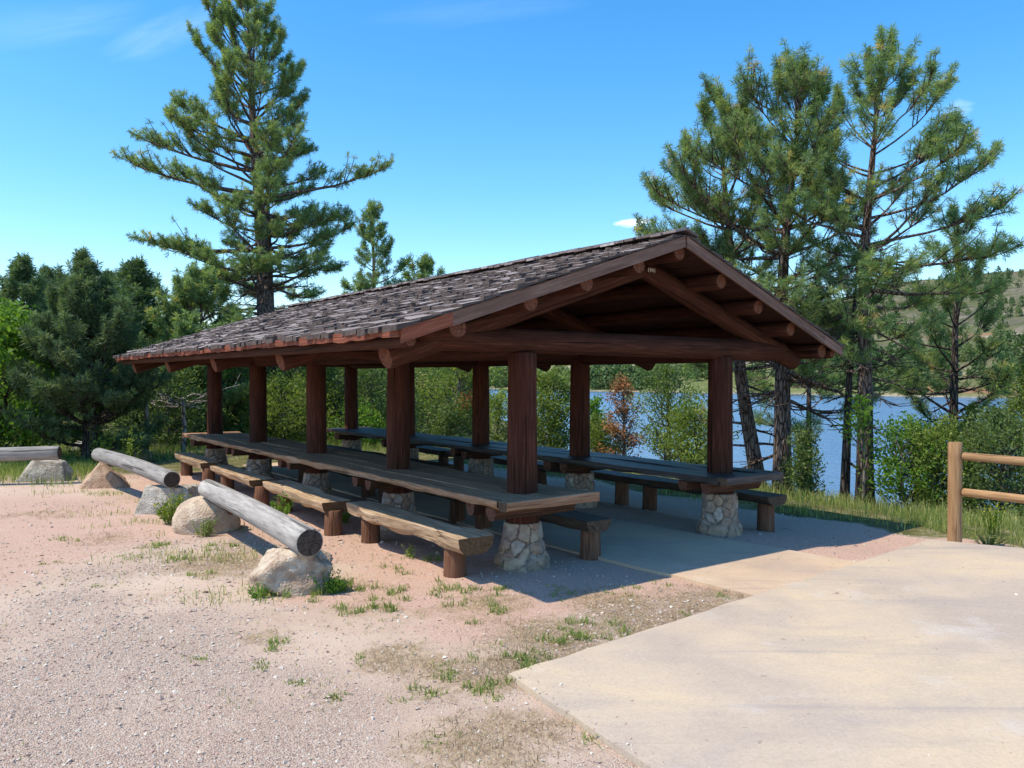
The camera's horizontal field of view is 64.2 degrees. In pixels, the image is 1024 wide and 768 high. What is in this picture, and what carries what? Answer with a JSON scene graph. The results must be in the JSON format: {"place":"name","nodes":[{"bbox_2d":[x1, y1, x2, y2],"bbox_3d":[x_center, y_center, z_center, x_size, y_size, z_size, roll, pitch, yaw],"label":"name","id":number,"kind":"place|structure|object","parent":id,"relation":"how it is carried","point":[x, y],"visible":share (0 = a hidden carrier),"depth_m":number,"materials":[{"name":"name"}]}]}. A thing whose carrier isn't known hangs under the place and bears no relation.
{"place":"outdoors","nodes":[
{"label":"outdoors","id":0,"kind":"place"},
{"bbox_2d":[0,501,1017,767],"bbox_3d":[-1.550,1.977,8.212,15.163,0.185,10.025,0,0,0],"label":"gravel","id":1,"kind":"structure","parent":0,"point":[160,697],"depth_m":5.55,"materials":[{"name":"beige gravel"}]},
{"bbox_2d":[0,383,1023,767],"bbox_3d":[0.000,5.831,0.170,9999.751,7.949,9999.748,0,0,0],"label":"ground","id":2,"kind":"structure","parent":0,"point":[816,535],"depth_m":6.60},
{"bbox_2d":[0,297,69,461],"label":"leafy bush","id":3,"kind":"object","parent":2,"relation":"on","point":[10,338],"visible":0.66,"depth_m":18.92,"materials":[{"name":"green plant"}]},
{"bbox_2d":[3,263,76,422],"bbox_3d":[-17.575,-1.410,31.122,3.848,6.468,4.008,0,1,29],"label":"pine tree","id":4,"kind":"object","parent":2,"relation":"on","point":[47,273],"visible":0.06,"depth_m":30.67,"materials":[{"name":"green plant"}]},
{"bbox_2d":[0,252,82,437],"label":"pine tree","id":5,"kind":"object","parent":2,"relation":"on","point":[22,283],"visible":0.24,"depth_m":26.67,"materials":[{"name":"green plant"}]},
{"bbox_2d":[15,459,72,481],"bbox_3d":[-9.084,1.822,15.930,0.992,0.759,0.686,0,0,-6],"label":"boulder","id":6,"kind":"object","parent":2,"relation":"on","point":[35,469],"visible":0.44,"depth_m":15.69,"materials":[{"name":"grey stone"}]},
{"bbox_2d":[0,246,176,461],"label":"pine tree","id":7,"kind":"object","parent":2,"relation":"on","point":[89,311],"visible":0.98,"depth_m":18.87,"materials":[{"name":"green plant"}]},
{"bbox_2d":[87,426,114,461],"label":"weed clump","id":8,"kind":"object","parent":2,"relation":"on","point":[102,444],"visible":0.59,"depth_m":18.57,"materials":[{"name":"green plant"}]},
{"bbox_2d":[79,462,128,488],"bbox_3d":[-7.478,1.787,14.976,0.983,0.750,0.694,0,0,0],"label":"boulder","id":9,"kind":"object","parent":2,"relation":"on","point":[101,475],"visible":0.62,"depth_m":14.81,"materials":[{"name":"beige stone"}]},
{"bbox_2d":[69,268,142,422],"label":"pine tree","id":10,"kind":"object","parent":2,"relation":"on","point":[106,271],"visible":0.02,"depth_m":35.87,"materials":[{"name":"green plant"}]},
{"bbox_2d":[71,254,189,441],"bbox_3d":[-11.493,-1.061,25.143,3.825,5.995,3.892,0,0,0],"label":"pine tree","id":11,"kind":"object","parent":2,"relation":"on","point":[133,275],"visible":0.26,"depth_m":24.59,"materials":[{"name":"green plant"}]},
{"bbox_2d":[119,429,143,457],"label":"weed clump","id":12,"kind":"object","parent":2,"relation":"on","point":[129,445],"visible":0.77,"depth_m":18.19,"materials":[{"name":"green plant"}]},
{"bbox_2d":[116,449,153,461],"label":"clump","id":13,"kind":"object","parent":2,"relation":"on","point":[145,455],"visible":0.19,"depth_m":19.25,"materials":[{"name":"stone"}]},
{"bbox_2d":[144,394,148,450],"bbox_3d":[-9.323,0.882,20.808,0.128,2.103,0.113,0,0,0],"label":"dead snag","id":14,"kind":"object","parent":2,"relation":"on","point":[146,414],"visible":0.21,"depth_m":20.77,"materials":[{"name":"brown wood"}]},
{"bbox_2d":[146,273,175,341],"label":"pine tree","id":15,"kind":"object","parent":2,"relation":"on","point":[158,284],"visible":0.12,"depth_m":32.91,"materials":[{"name":"green plant"}]},
{"bbox_2d":[99,365,225,448],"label":"juniper tree","id":16,"kind":"object","parent":2,"relation":"on","point":[166,431],"visible":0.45,"depth_m":22.79,"materials":[{"name":"green plant"}]},
{"bbox_2d":[134,484,200,514],"bbox_3d":[-5.135,1.873,12.231,1.064,0.729,0.664,0,0,6],"label":"boulder","id":17,"kind":"object","parent":2,"relation":"on","point":[152,493],"visible":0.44,"depth_m":11.99,"materials":[{"name":"grey stone"}]},
{"bbox_2d":[91,448,179,487],"bbox_3d":[-6.204,1.333,13.302,0.256,0.328,3.954,0,1,-41],"label":"barrier log","id":18,"kind":"object","parent":17,"relation":"on","point":[165,477],"visible":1,"depth_m":12.71,"materials":[{"name":"grey wood"}]},
{"bbox_2d":[151,493,190,524],"bbox_3d":[-4.645,1.702,11.124,0.543,0.475,0.571,0,1,-16],"label":"weed clump","id":19,"kind":"object","parent":2,"relation":"on","point":[166,513],"visible":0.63,"depth_m":11.09,"materials":[{"name":"green plant"}]},
{"bbox_2d":[149,373,240,451],"bbox_3d":[-8.446,0.803,21.258,2.742,2.263,1.231,0,0,0],"label":"dead shrub","id":20,"kind":"object","parent":2,"relation":"on","point":[182,404],"visible":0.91,"depth_m":21.26,"materials":[{"name":"grey plant"}]},
{"bbox_2d":[174,452,217,480],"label":"bench","id":21,"kind":"object","parent":2,"relation":"on","point":[188,460],"visible":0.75,"depth_m":15.63,"materials":[{"name":"brown wood"}]},
{"bbox_2d":[144,259,254,444],"bbox_3d":[-9.638,-0.795,24.956,3.863,6.138,4.048,0,1,-37],"label":"pine tree","id":22,"kind":"object","parent":2,"relation":"on","point":[185,316],"visible":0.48,"depth_m":24.38,"materials":[{"name":"green plant"}]},
{"bbox_2d":[191,516,217,537],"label":"weed clump","id":23,"kind":"object","parent":2,"relation":"on","point":[207,531],"visible":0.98,"depth_m":10.30,"materials":[{"name":"green plant"}]},
{"bbox_2d":[172,496,240,534],"bbox_3d":[-4.018,1.828,10.742,0.857,0.731,0.764,0,1,-17],"label":"boulder","id":24,"kind":"object","parent":2,"relation":"on","point":[196,509],"visible":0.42,"depth_m":10.46,"materials":[{"name":"beige stone"}]},
{"bbox_2d":[149,365,267,441],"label":"juniper tree","id":25,"kind":"object","parent":2,"relation":"on","point":[225,372],"visible":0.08,"depth_m":24.79,"materials":[{"name":"green plant"}]},
{"bbox_2d":[218,302,233,325],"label":"pine tree","id":26,"kind":"object","parent":2,"relation":"on","point":[227,309],"visible":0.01,"depth_m":45.73,"materials":[{"name":"green plant"}]},
{"bbox_2d":[210,465,273,505],"bbox_3d":[-4.553,1.750,13.702,0.407,0.551,2.616,0,1,-33],"label":"bench","id":27,"kind":"object","parent":2,"relation":"on","point":[229,474],"visible":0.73,"depth_m":13.24,"materials":[{"name":"brown wood"}]},
{"bbox_2d":[196,367,298,434],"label":"juniper tree","id":28,"kind":"object","parent":2,"relation":"on","point":[240,415],"visible":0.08,"depth_m":26.50,"materials":[{"name":"green plant"}]},
{"bbox_2d":[109,0,394,434],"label":"pine tree","id":29,"kind":"object","parent":2,"relation":"on","point":[258,270],"visible":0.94,"depth_m":27.10,"materials":[{"name":"green plant"}]},
{"bbox_2d":[244,582,269,599],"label":"weed clump","id":30,"kind":"object","parent":2,"relation":"on","point":[255,593],"visible":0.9,"depth_m":7.43,"materials":[{"name":"green plant"}]},
{"bbox_2d":[221,128,320,392],"bbox_3d":[-8.560,-3.581,28.700,3.844,11.231,3.243,0,1,35],"label":"pine tree","id":31,"kind":"object","parent":2,"relation":"on","point":[291,238],"visible":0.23,"depth_m":28.32,"materials":[{"name":"green plant"}]},
{"bbox_2d":[270,491,293,514],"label":"weed clump","id":32,"kind":"object","parent":2,"relation":"on","point":[286,510],"visible":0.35,"depth_m":11.06,"materials":[{"name":"green plant"}]},
{"bbox_2d":[237,369,331,442],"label":"juniper tree","id":33,"kind":"object","parent":2,"relation":"on","point":[284,428],"visible":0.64,"depth_m":24.13,"materials":[{"name":"green plant"}]},
{"bbox_2d":[248,548,332,596],"bbox_3d":[-2.120,1.869,7.838,0.790,0.701,0.729,0,0,-12],"label":"boulder","id":34,"kind":"object","parent":2,"relation":"on","point":[276,570],"visible":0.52,"depth_m":7.57,"materials":[{"name":"beige stone"}]},
{"bbox_2d":[198,479,322,556],"bbox_3d":[-2.915,1.419,9.080,0.268,0.328,3.802,0,1,-34],"label":"barrier log","id":35,"kind":"object","parent":34,"relation":"on","point":[299,537],"visible":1,"depth_m":8.26,"materials":[{"name":"grey wood"}]},
{"bbox_2d":[267,366,340,436],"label":"juniper tree","id":36,"kind":"object","parent":2,"relation":"on","point":[300,369],"visible":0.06,"depth_m":27.80,"materials":[{"name":"green plant"}]},
{"bbox_2d":[263,480,350,535],"bbox_3d":[-2.921,1.762,11.479,0.471,0.564,2.654,0,1,-33],"label":"bench","id":37,"kind":"object","parent":2,"relation":"on","point":[332,508],"visible":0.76,"depth_m":10.80,"materials":[{"name":"brown wood"}]},
{"bbox_2d":[308,568,353,594],"bbox_3d":[-1.696,1.857,7.627,0.432,0.238,0.297,0,0,0],"label":"weed clump","id":38,"kind":"object","parent":2,"relation":"on","point":[334,586],"visible":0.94,"depth_m":7.59,"materials":[{"name":"green plant"}]},
{"bbox_2d":[291,367,377,440],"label":"juniper tree","id":39,"kind":"object","parent":2,"relation":"on","point":[331,410],"visible":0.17,"depth_m":26.50,"materials":[{"name":"green plant"}]},
{"bbox_2d":[342,499,351,522],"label":"weed clump","id":40,"kind":"object","parent":2,"relation":"on","point":[345,516],"visible":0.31,"depth_m":11.30,"materials":[{"name":"green plant"}]},
{"bbox_2d":[327,397,385,447],"bbox_3d":[-4.687,1.324,24.440,1.723,1.879,2.254,0,1,36],"label":"leafy bush","id":41,"kind":"object","parent":2,"relation":"on","point":[365,421],"visible":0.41,"depth_m":24.43,"materials":[{"name":"green plant"}]},
{"bbox_2d":[1,513,729,764],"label":"ground weeds","id":42,"kind":"object","parent":2,"relation":"on","point":[526,661],"visible":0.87,"depth_m":6.76,"materials":[{"name":"green plant"}]},
{"bbox_2d":[340,198,412,293],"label":"pine tree","id":43,"kind":"object","parent":2,"relation":"on","point":[370,214],"visible":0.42,"depth_m":35.75,"materials":[{"name":"green plant"}]},
{"bbox_2d":[326,367,428,441],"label":"juniper tree","id":44,"kind":"object","parent":2,"relation":"on","point":[367,378],"visible":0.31,"depth_m":25.54,"materials":[{"name":"green plant"}]},
{"bbox_2d":[364,367,437,427],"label":"juniper tree","id":45,"kind":"object","parent":2,"relation":"on","point":[416,373],"visible":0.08,"depth_m":32.85,"materials":[{"name":"green plant"}]},
{"bbox_2d":[401,543,418,558],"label":"weed clump","id":46,"kind":"object","parent":2,"relation":"on","point":[409,554],"visible":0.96,"depth_m":9.03,"materials":[{"name":"green plant"}]},
{"bbox_2d":[384,445,449,463],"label":"bench","id":47,"kind":"object","parent":2,"relation":"on","point":[433,450],"visible":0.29,"depth_m":17.72,"materials":[{"name":"brown wood"}]},
{"bbox_2d":[346,501,493,577],"bbox_3d":[-1.168,1.765,9.119,0.487,0.575,2.869,0,1,-36],"label":"bench","id":48,"kind":"object","parent":2,"relation":"on","point":[457,543],"visible":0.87,"depth_m":8.57,"materials":[{"name":"brown wood"}]},
{"bbox_2d":[1,506,838,767],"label":"dry grass","id":49,"kind":"structure","parent":2,"relation":"on","point":[504,664],"depth_m":5.89,"materials":[{"name":"plant"}]},
{"bbox_2d":[400,250,457,427],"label":"pine tree","id":50,"kind":"object","parent":2,"relation":"on","point":[426,264],"visible":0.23,"depth_m":37.72,"materials":[{"name":"green plant"}]},
{"bbox_2d":[415,367,466,431],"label":"juniper tree","id":51,"kind":"object","parent":2,"relation":"on","point":[438,369],"visible":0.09,"depth_m":35.74,"materials":[{"name":"green plant"}]},
{"bbox_2d":[415,397,471,437],"bbox_3d":[-2.154,1.337,25.463,2.656,1.900,1.756,0,1,-17],"label":"leafy bush","id":52,"kind":"object","parent":2,"relation":"on","point":[441,424],"visible":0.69,"depth_m":25.31,"materials":[{"name":"green plant"}]},
{"bbox_2d":[415,366,507,433],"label":"juniper tree","id":53,"kind":"object","parent":2,"relation":"on","point":[452,386],"visible":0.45,"depth_m":26.20,"materials":[{"name":"green plant"}]},
{"bbox_2d":[441,450,506,470],"bbox_3d":[-0.546,1.737,16.427,0.445,0.631,2.750,0,1,-36],"label":"bench","id":54,"kind":"object","parent":2,"relation":"on","point":[459,462],"visible":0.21,"depth_m":17.10,"materials":[{"name":"brown wood"}]},
{"bbox_2d":[450,374,505,437],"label":"juniper tree","id":55,"kind":"object","parent":2,"relation":"on","point":[470,433],"visible":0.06,"depth_m":39.90,"materials":[{"name":"green plant"}]},
{"bbox_2d":[113,227,844,571],"bbox_3d":[-1.758,0.108,13.945,7.211,3.846,12.490,0,1,-36],"label":"picnic shelter","id":56,"kind":"object","parent":2,"relation":"on","point":[663,297],"visible":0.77,"depth_m":10.43,"materials":[{"name":"brown wood"}]},
{"bbox_2d":[182,431,599,520],"bbox_3d":[-3.091,1.217,13.067,1.250,0.246,11.978,0,1,-36],"label":"picnic table","id":57,"kind":"object","parent":56,"relation":"attached to","point":[491,498],"visible":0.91,"depth_m":10.10,"materials":[{"name":"brown wood"}]},
{"bbox_2d":[327,427,782,494],"bbox_3d":[-0.502,1.211,14.950,1.175,0.251,11.968,0,1,-36],"label":"picnic table","id":58,"kind":"object","parent":56,"relation":"attached to","point":[691,476],"visible":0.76,"depth_m":12.02,"materials":[{"name":"brown wood"}]},
{"bbox_2d":[489,387,507,441],"bbox_3d":[-0.387,1.093,25.191,1.791,2.006,2.285,0,0,0],"label":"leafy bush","id":59,"kind":"object","parent":2,"relation":"on","point":[497,401],"visible":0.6,"depth_m":24.75,"materials":[{"name":"green plant"}]},
{"bbox_2d":[537,365,569,448],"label":"juniper tree","id":60,"kind":"object","parent":2,"relation":"on","point":[548,385],"visible":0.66,"depth_m":25.25,"materials":[{"name":"green plant"}]},
{"bbox_2d":[537,461,637,504],"bbox_3d":[1.101,1.759,14.191,0.436,0.629,2.750,0,1,-36],"label":"bench","id":61,"kind":"object","parent":2,"relation":"on","point":[621,492],"visible":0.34,"depth_m":13.21,"materials":[{"name":"brown wood"}]},
{"bbox_2d":[590,394,612,447],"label":"sapling","id":62,"kind":"object","parent":2,"relation":"on","point":[595,402],"visible":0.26,"depth_m":24.96,"materials":[{"name":"green plant"}]},
{"bbox_2d":[590,412,633,455],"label":"juniper tree","id":63,"kind":"object","parent":2,"relation":"on","point":[595,421],"visible":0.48,"depth_m":24.03,"materials":[{"name":"green plant"}]},
{"bbox_2d":[592,372,649,456],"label":"dead tree","id":64,"kind":"object","parent":2,"relation":"on","point":[621,411],"visible":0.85,"depth_m":23.43,"materials":[{"name":"brown plant"}]},
{"bbox_2d":[624,363,707,462],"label":"juniper tree","id":65,"kind":"object","parent":2,"relation":"on","point":[665,377],"visible":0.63,"depth_m":21.31,"materials":[{"name":"green plant"}]},
{"bbox_2d":[658,396,739,464],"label":"juniper tree","id":66,"kind":"object","parent":2,"relation":"on","point":[681,417],"visible":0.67,"depth_m":19.88,"materials":[{"name":"green plant"}]},
{"bbox_2d":[622,474,786,531],"bbox_3d":[2.729,1.782,11.941,0.471,0.635,2.750,0,1,-36],"label":"bench","id":67,"kind":"object","parent":2,"relation":"on","point":[766,502],"visible":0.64,"depth_m":11.29,"materials":[{"name":"brown wood"}]},
{"bbox_2d":[632,86,795,490],"bbox_3d":[4.462,-1.944,17.585,3.705,8.740,3.386,0,1,-33],"label":"pine tree","id":68,"kind":"object","parent":2,"relation":"on","point":[749,430],"visible":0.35,"depth_m":17.17,"materials":[{"name":"green plant"}]},
{"bbox_2d":[632,35,889,495],"bbox_3d":[4.890,-2.292,16.519,4.441,9.339,4.710,0,1,40],"label":"pine tree","id":69,"kind":"object","parent":2,"relation":"on","point":[795,79],"visible":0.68,"depth_m":15.84,"materials":[{"name":"green plant"}]},
{"bbox_2d":[777,425,832,500],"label":"juniper tree","id":70,"kind":"object","parent":2,"relation":"on","point":[803,452],"visible":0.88,"depth_m":15.69,"materials":[{"name":"green plant"}]},
{"bbox_2d":[747,289,885,488],"bbox_3d":[7.173,0.297,19.505,2.943,5.679,3.414,0,1,-30],"label":"pine tree","id":71,"kind":"object","parent":2,"relation":"on","point":[802,369],"visible":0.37,"depth_m":19.52,"materials":[{"name":"green plant"}]},
{"bbox_2d":[833,391,886,506],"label":"sapling","id":72,"kind":"object","parent":2,"relation":"on","point":[863,420],"visible":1,"depth_m":14.59,"materials":[{"name":"green plant"}]},
{"bbox_2d":[797,216,948,498],"bbox_3d":[6.568,-0.423,15.589,2.459,5.748,2.784,0,1,-14],"label":"pine tree","id":73,"kind":"object","parent":2,"relation":"on","point":[846,462],"visible":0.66,"depth_m":15.21,"materials":[{"name":"green plant"}]},
{"bbox_2d":[769,23,1023,508],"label":"pine tree","id":74,"kind":"object","parent":2,"relation":"on","point":[952,128],"visible":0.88,"depth_m":14.93,"materials":[{"name":"green plant"}]},
{"bbox_2d":[855,411,965,512],"bbox_3d":[6.921,1.443,14.496,1.678,1.938,1.998,0,0,0],"label":"leafy bush","id":75,"kind":"object","parent":2,"relation":"on","point":[895,441],"visible":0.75,"depth_m":14.32,"materials":[{"name":"green plant"}]},
{"bbox_2d":[894,412,983,512],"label":"juniper tree","id":76,"kind":"object","parent":2,"relation":"on","point":[940,434],"visible":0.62,"depth_m":14.07,"materials":[{"name":"green plant"}]},
{"bbox_2d":[879,193,1022,486],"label":"pine tree","id":77,"kind":"object","parent":2,"relation":"on","point":[952,387],"visible":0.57,"depth_m":19.41,"materials":[{"name":"green plant"}]},
{"bbox_2d":[903,401,1023,528],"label":"juniper tree","id":78,"kind":"object","parent":2,"relation":"on","point":[981,439],"visible":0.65,"depth_m":13.47,"materials":[{"name":"green plant"}]},
{"bbox_2d":[945,402,990,510],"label":"juniper tree","id":79,"kind":"object","parent":2,"relation":"on","point":[968,411],"visible":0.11,"depth_m":14.77,"materials":[{"name":"green plant"}]},
{"bbox_2d":[947,442,1023,541],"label":"rail fence","id":80,"kind":"object","parent":2,"relation":"on","point":[956,491],"visible":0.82,"depth_m":10.09,"materials":[{"name":"brown wood"}]},
{"bbox_2d":[965,529,1013,545],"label":"weed clump","id":81,"kind":"object","parent":2,"relation":"on","point":[991,540],"visible":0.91,"depth_m":10.35,"materials":[{"name":"green plant"}]},
{"bbox_2d":[975,501,1005,534],"bbox_3d":[6.602,1.847,11.257,0.374,0.492,0.450,0,1,27],"label":"weed clump","id":82,"kind":"object","parent":2,"relation":"on","point":[994,524],"visible":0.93,"depth_m":11.18,"materials":[{"name":"green plant"}]},
{"bbox_2d":[975,333,1023,509],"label":"juniper tree","id":83,"kind":"object","parent":2,"relation":"on","point":[1013,406],"visible":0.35,"depth_m":14.62,"materials":[{"name":"green plant"}]},
{"bbox_2d":[0,427,1023,645],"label":"grass","id":84,"kind":"structure","parent":0,"point":[939,515],"depth_m":13.33,"materials":[{"name":"green plant"}]},
{"bbox_2d":[0,0,1023,325],"label":"sky","id":85,"kind":"structure","parent":0,"point":[514,129],"materials":[{"name":"blue"}]},
{"bbox_2d":[243,462,856,596],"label":"path","id":86,"kind":"structure","parent":0,"point":[743,568],"depth_m":9.20,"materials":[{"name":"concrete"}]},
{"bbox_2d":[268,457,304,481],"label":"bench","id":87,"kind":"object","parent":86,"relation":"on","point":[300,474],"visible":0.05,"depth_m":15.76,"materials":[{"name":"brown wood"}]},
{"bbox_2d":[328,470,374,498],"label":"bench","id":88,"kind":"object","parent":86,"relation":"on","point":[365,492],"visible":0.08,"depth_m":13.52,"materials":[{"name":"brown wood"}]},
{"bbox_2d":[327,445,383,453],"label":"bench","id":89,"kind":"object","parent":86,"relation":"on","point":[349,449],"visible":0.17,"depth_m":17.75,"materials":[{"name":"brown wood"}]},
{"bbox_2d":[375,454,454,468],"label":"bench","id":90,"kind":"object","parent":86,"relation":"on","point":[450,466],"visible":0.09,"depth_m":14.78,"materials":[{"name":"brown wood"}]},
{"bbox_2d":[378,489,465,522],"bbox_3d":[-1.454,1.742,12.297,0.477,0.575,2.600,0,1,-36],"label":"bench","id":91,"kind":"object","parent":86,"relation":"on","point":[457,510],"visible":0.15,"depth_m":11.27,"materials":[{"name":"brown wood"}]},
{"bbox_2d":[459,500,610,560],"bbox_3d":[0.195,1.763,10.063,0.466,0.571,2.600,0,1,-36],"label":"bench","id":92,"kind":"object","parent":86,"relation":"on","point":[590,527],"visible":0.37,"depth_m":9.08,"materials":[{"name":"brown wood"}]},
{"bbox_2d":[442,270,1023,397],"bbox_3d":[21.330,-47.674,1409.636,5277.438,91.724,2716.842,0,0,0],"label":"hills","id":93,"kind":"structure","parent":0,"point":[1016,323],"depth_m":327.85,"materials":[{"name":"green plant"}]},
{"bbox_2d":[427,265,1023,395],"bbox_3d":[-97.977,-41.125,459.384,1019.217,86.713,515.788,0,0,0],"label":"wood","id":94,"kind":"object","parent":93,"relation":"on","point":[601,376],"visible":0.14,"depth_m":308.74,"materials":[{"name":"green plant"}]},
{"bbox_2d":[461,389,1022,515],"bbox_3d":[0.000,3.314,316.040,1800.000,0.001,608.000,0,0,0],"label":"lake","id":95,"kind":"structure","parent":0,"point":[830,445],"depth_m":97.09,"materials":[{"name":"liquid"}]},
{"bbox_2d":[509,540,1023,767],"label":"pavement","id":96,"kind":"structure","parent":0,"point":[680,688],"depth_m":5.40,"materials":[{"name":"beige concrete"}]},
{"bbox_3d":[-10.195,1.779,15.719,0.491,0.601,0.474,0,0,-6],"label":"boulder","id":97,"kind":"object","parent":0,"visible":0},
{"bbox_2d":[0,446,61,461],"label":"barrier log","id":98,"kind":"object","parent":97,"relation":"on","point":[32,453],"visible":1,"depth_m":15.19,"materials":[{"name":"grey wood"}]}
]}

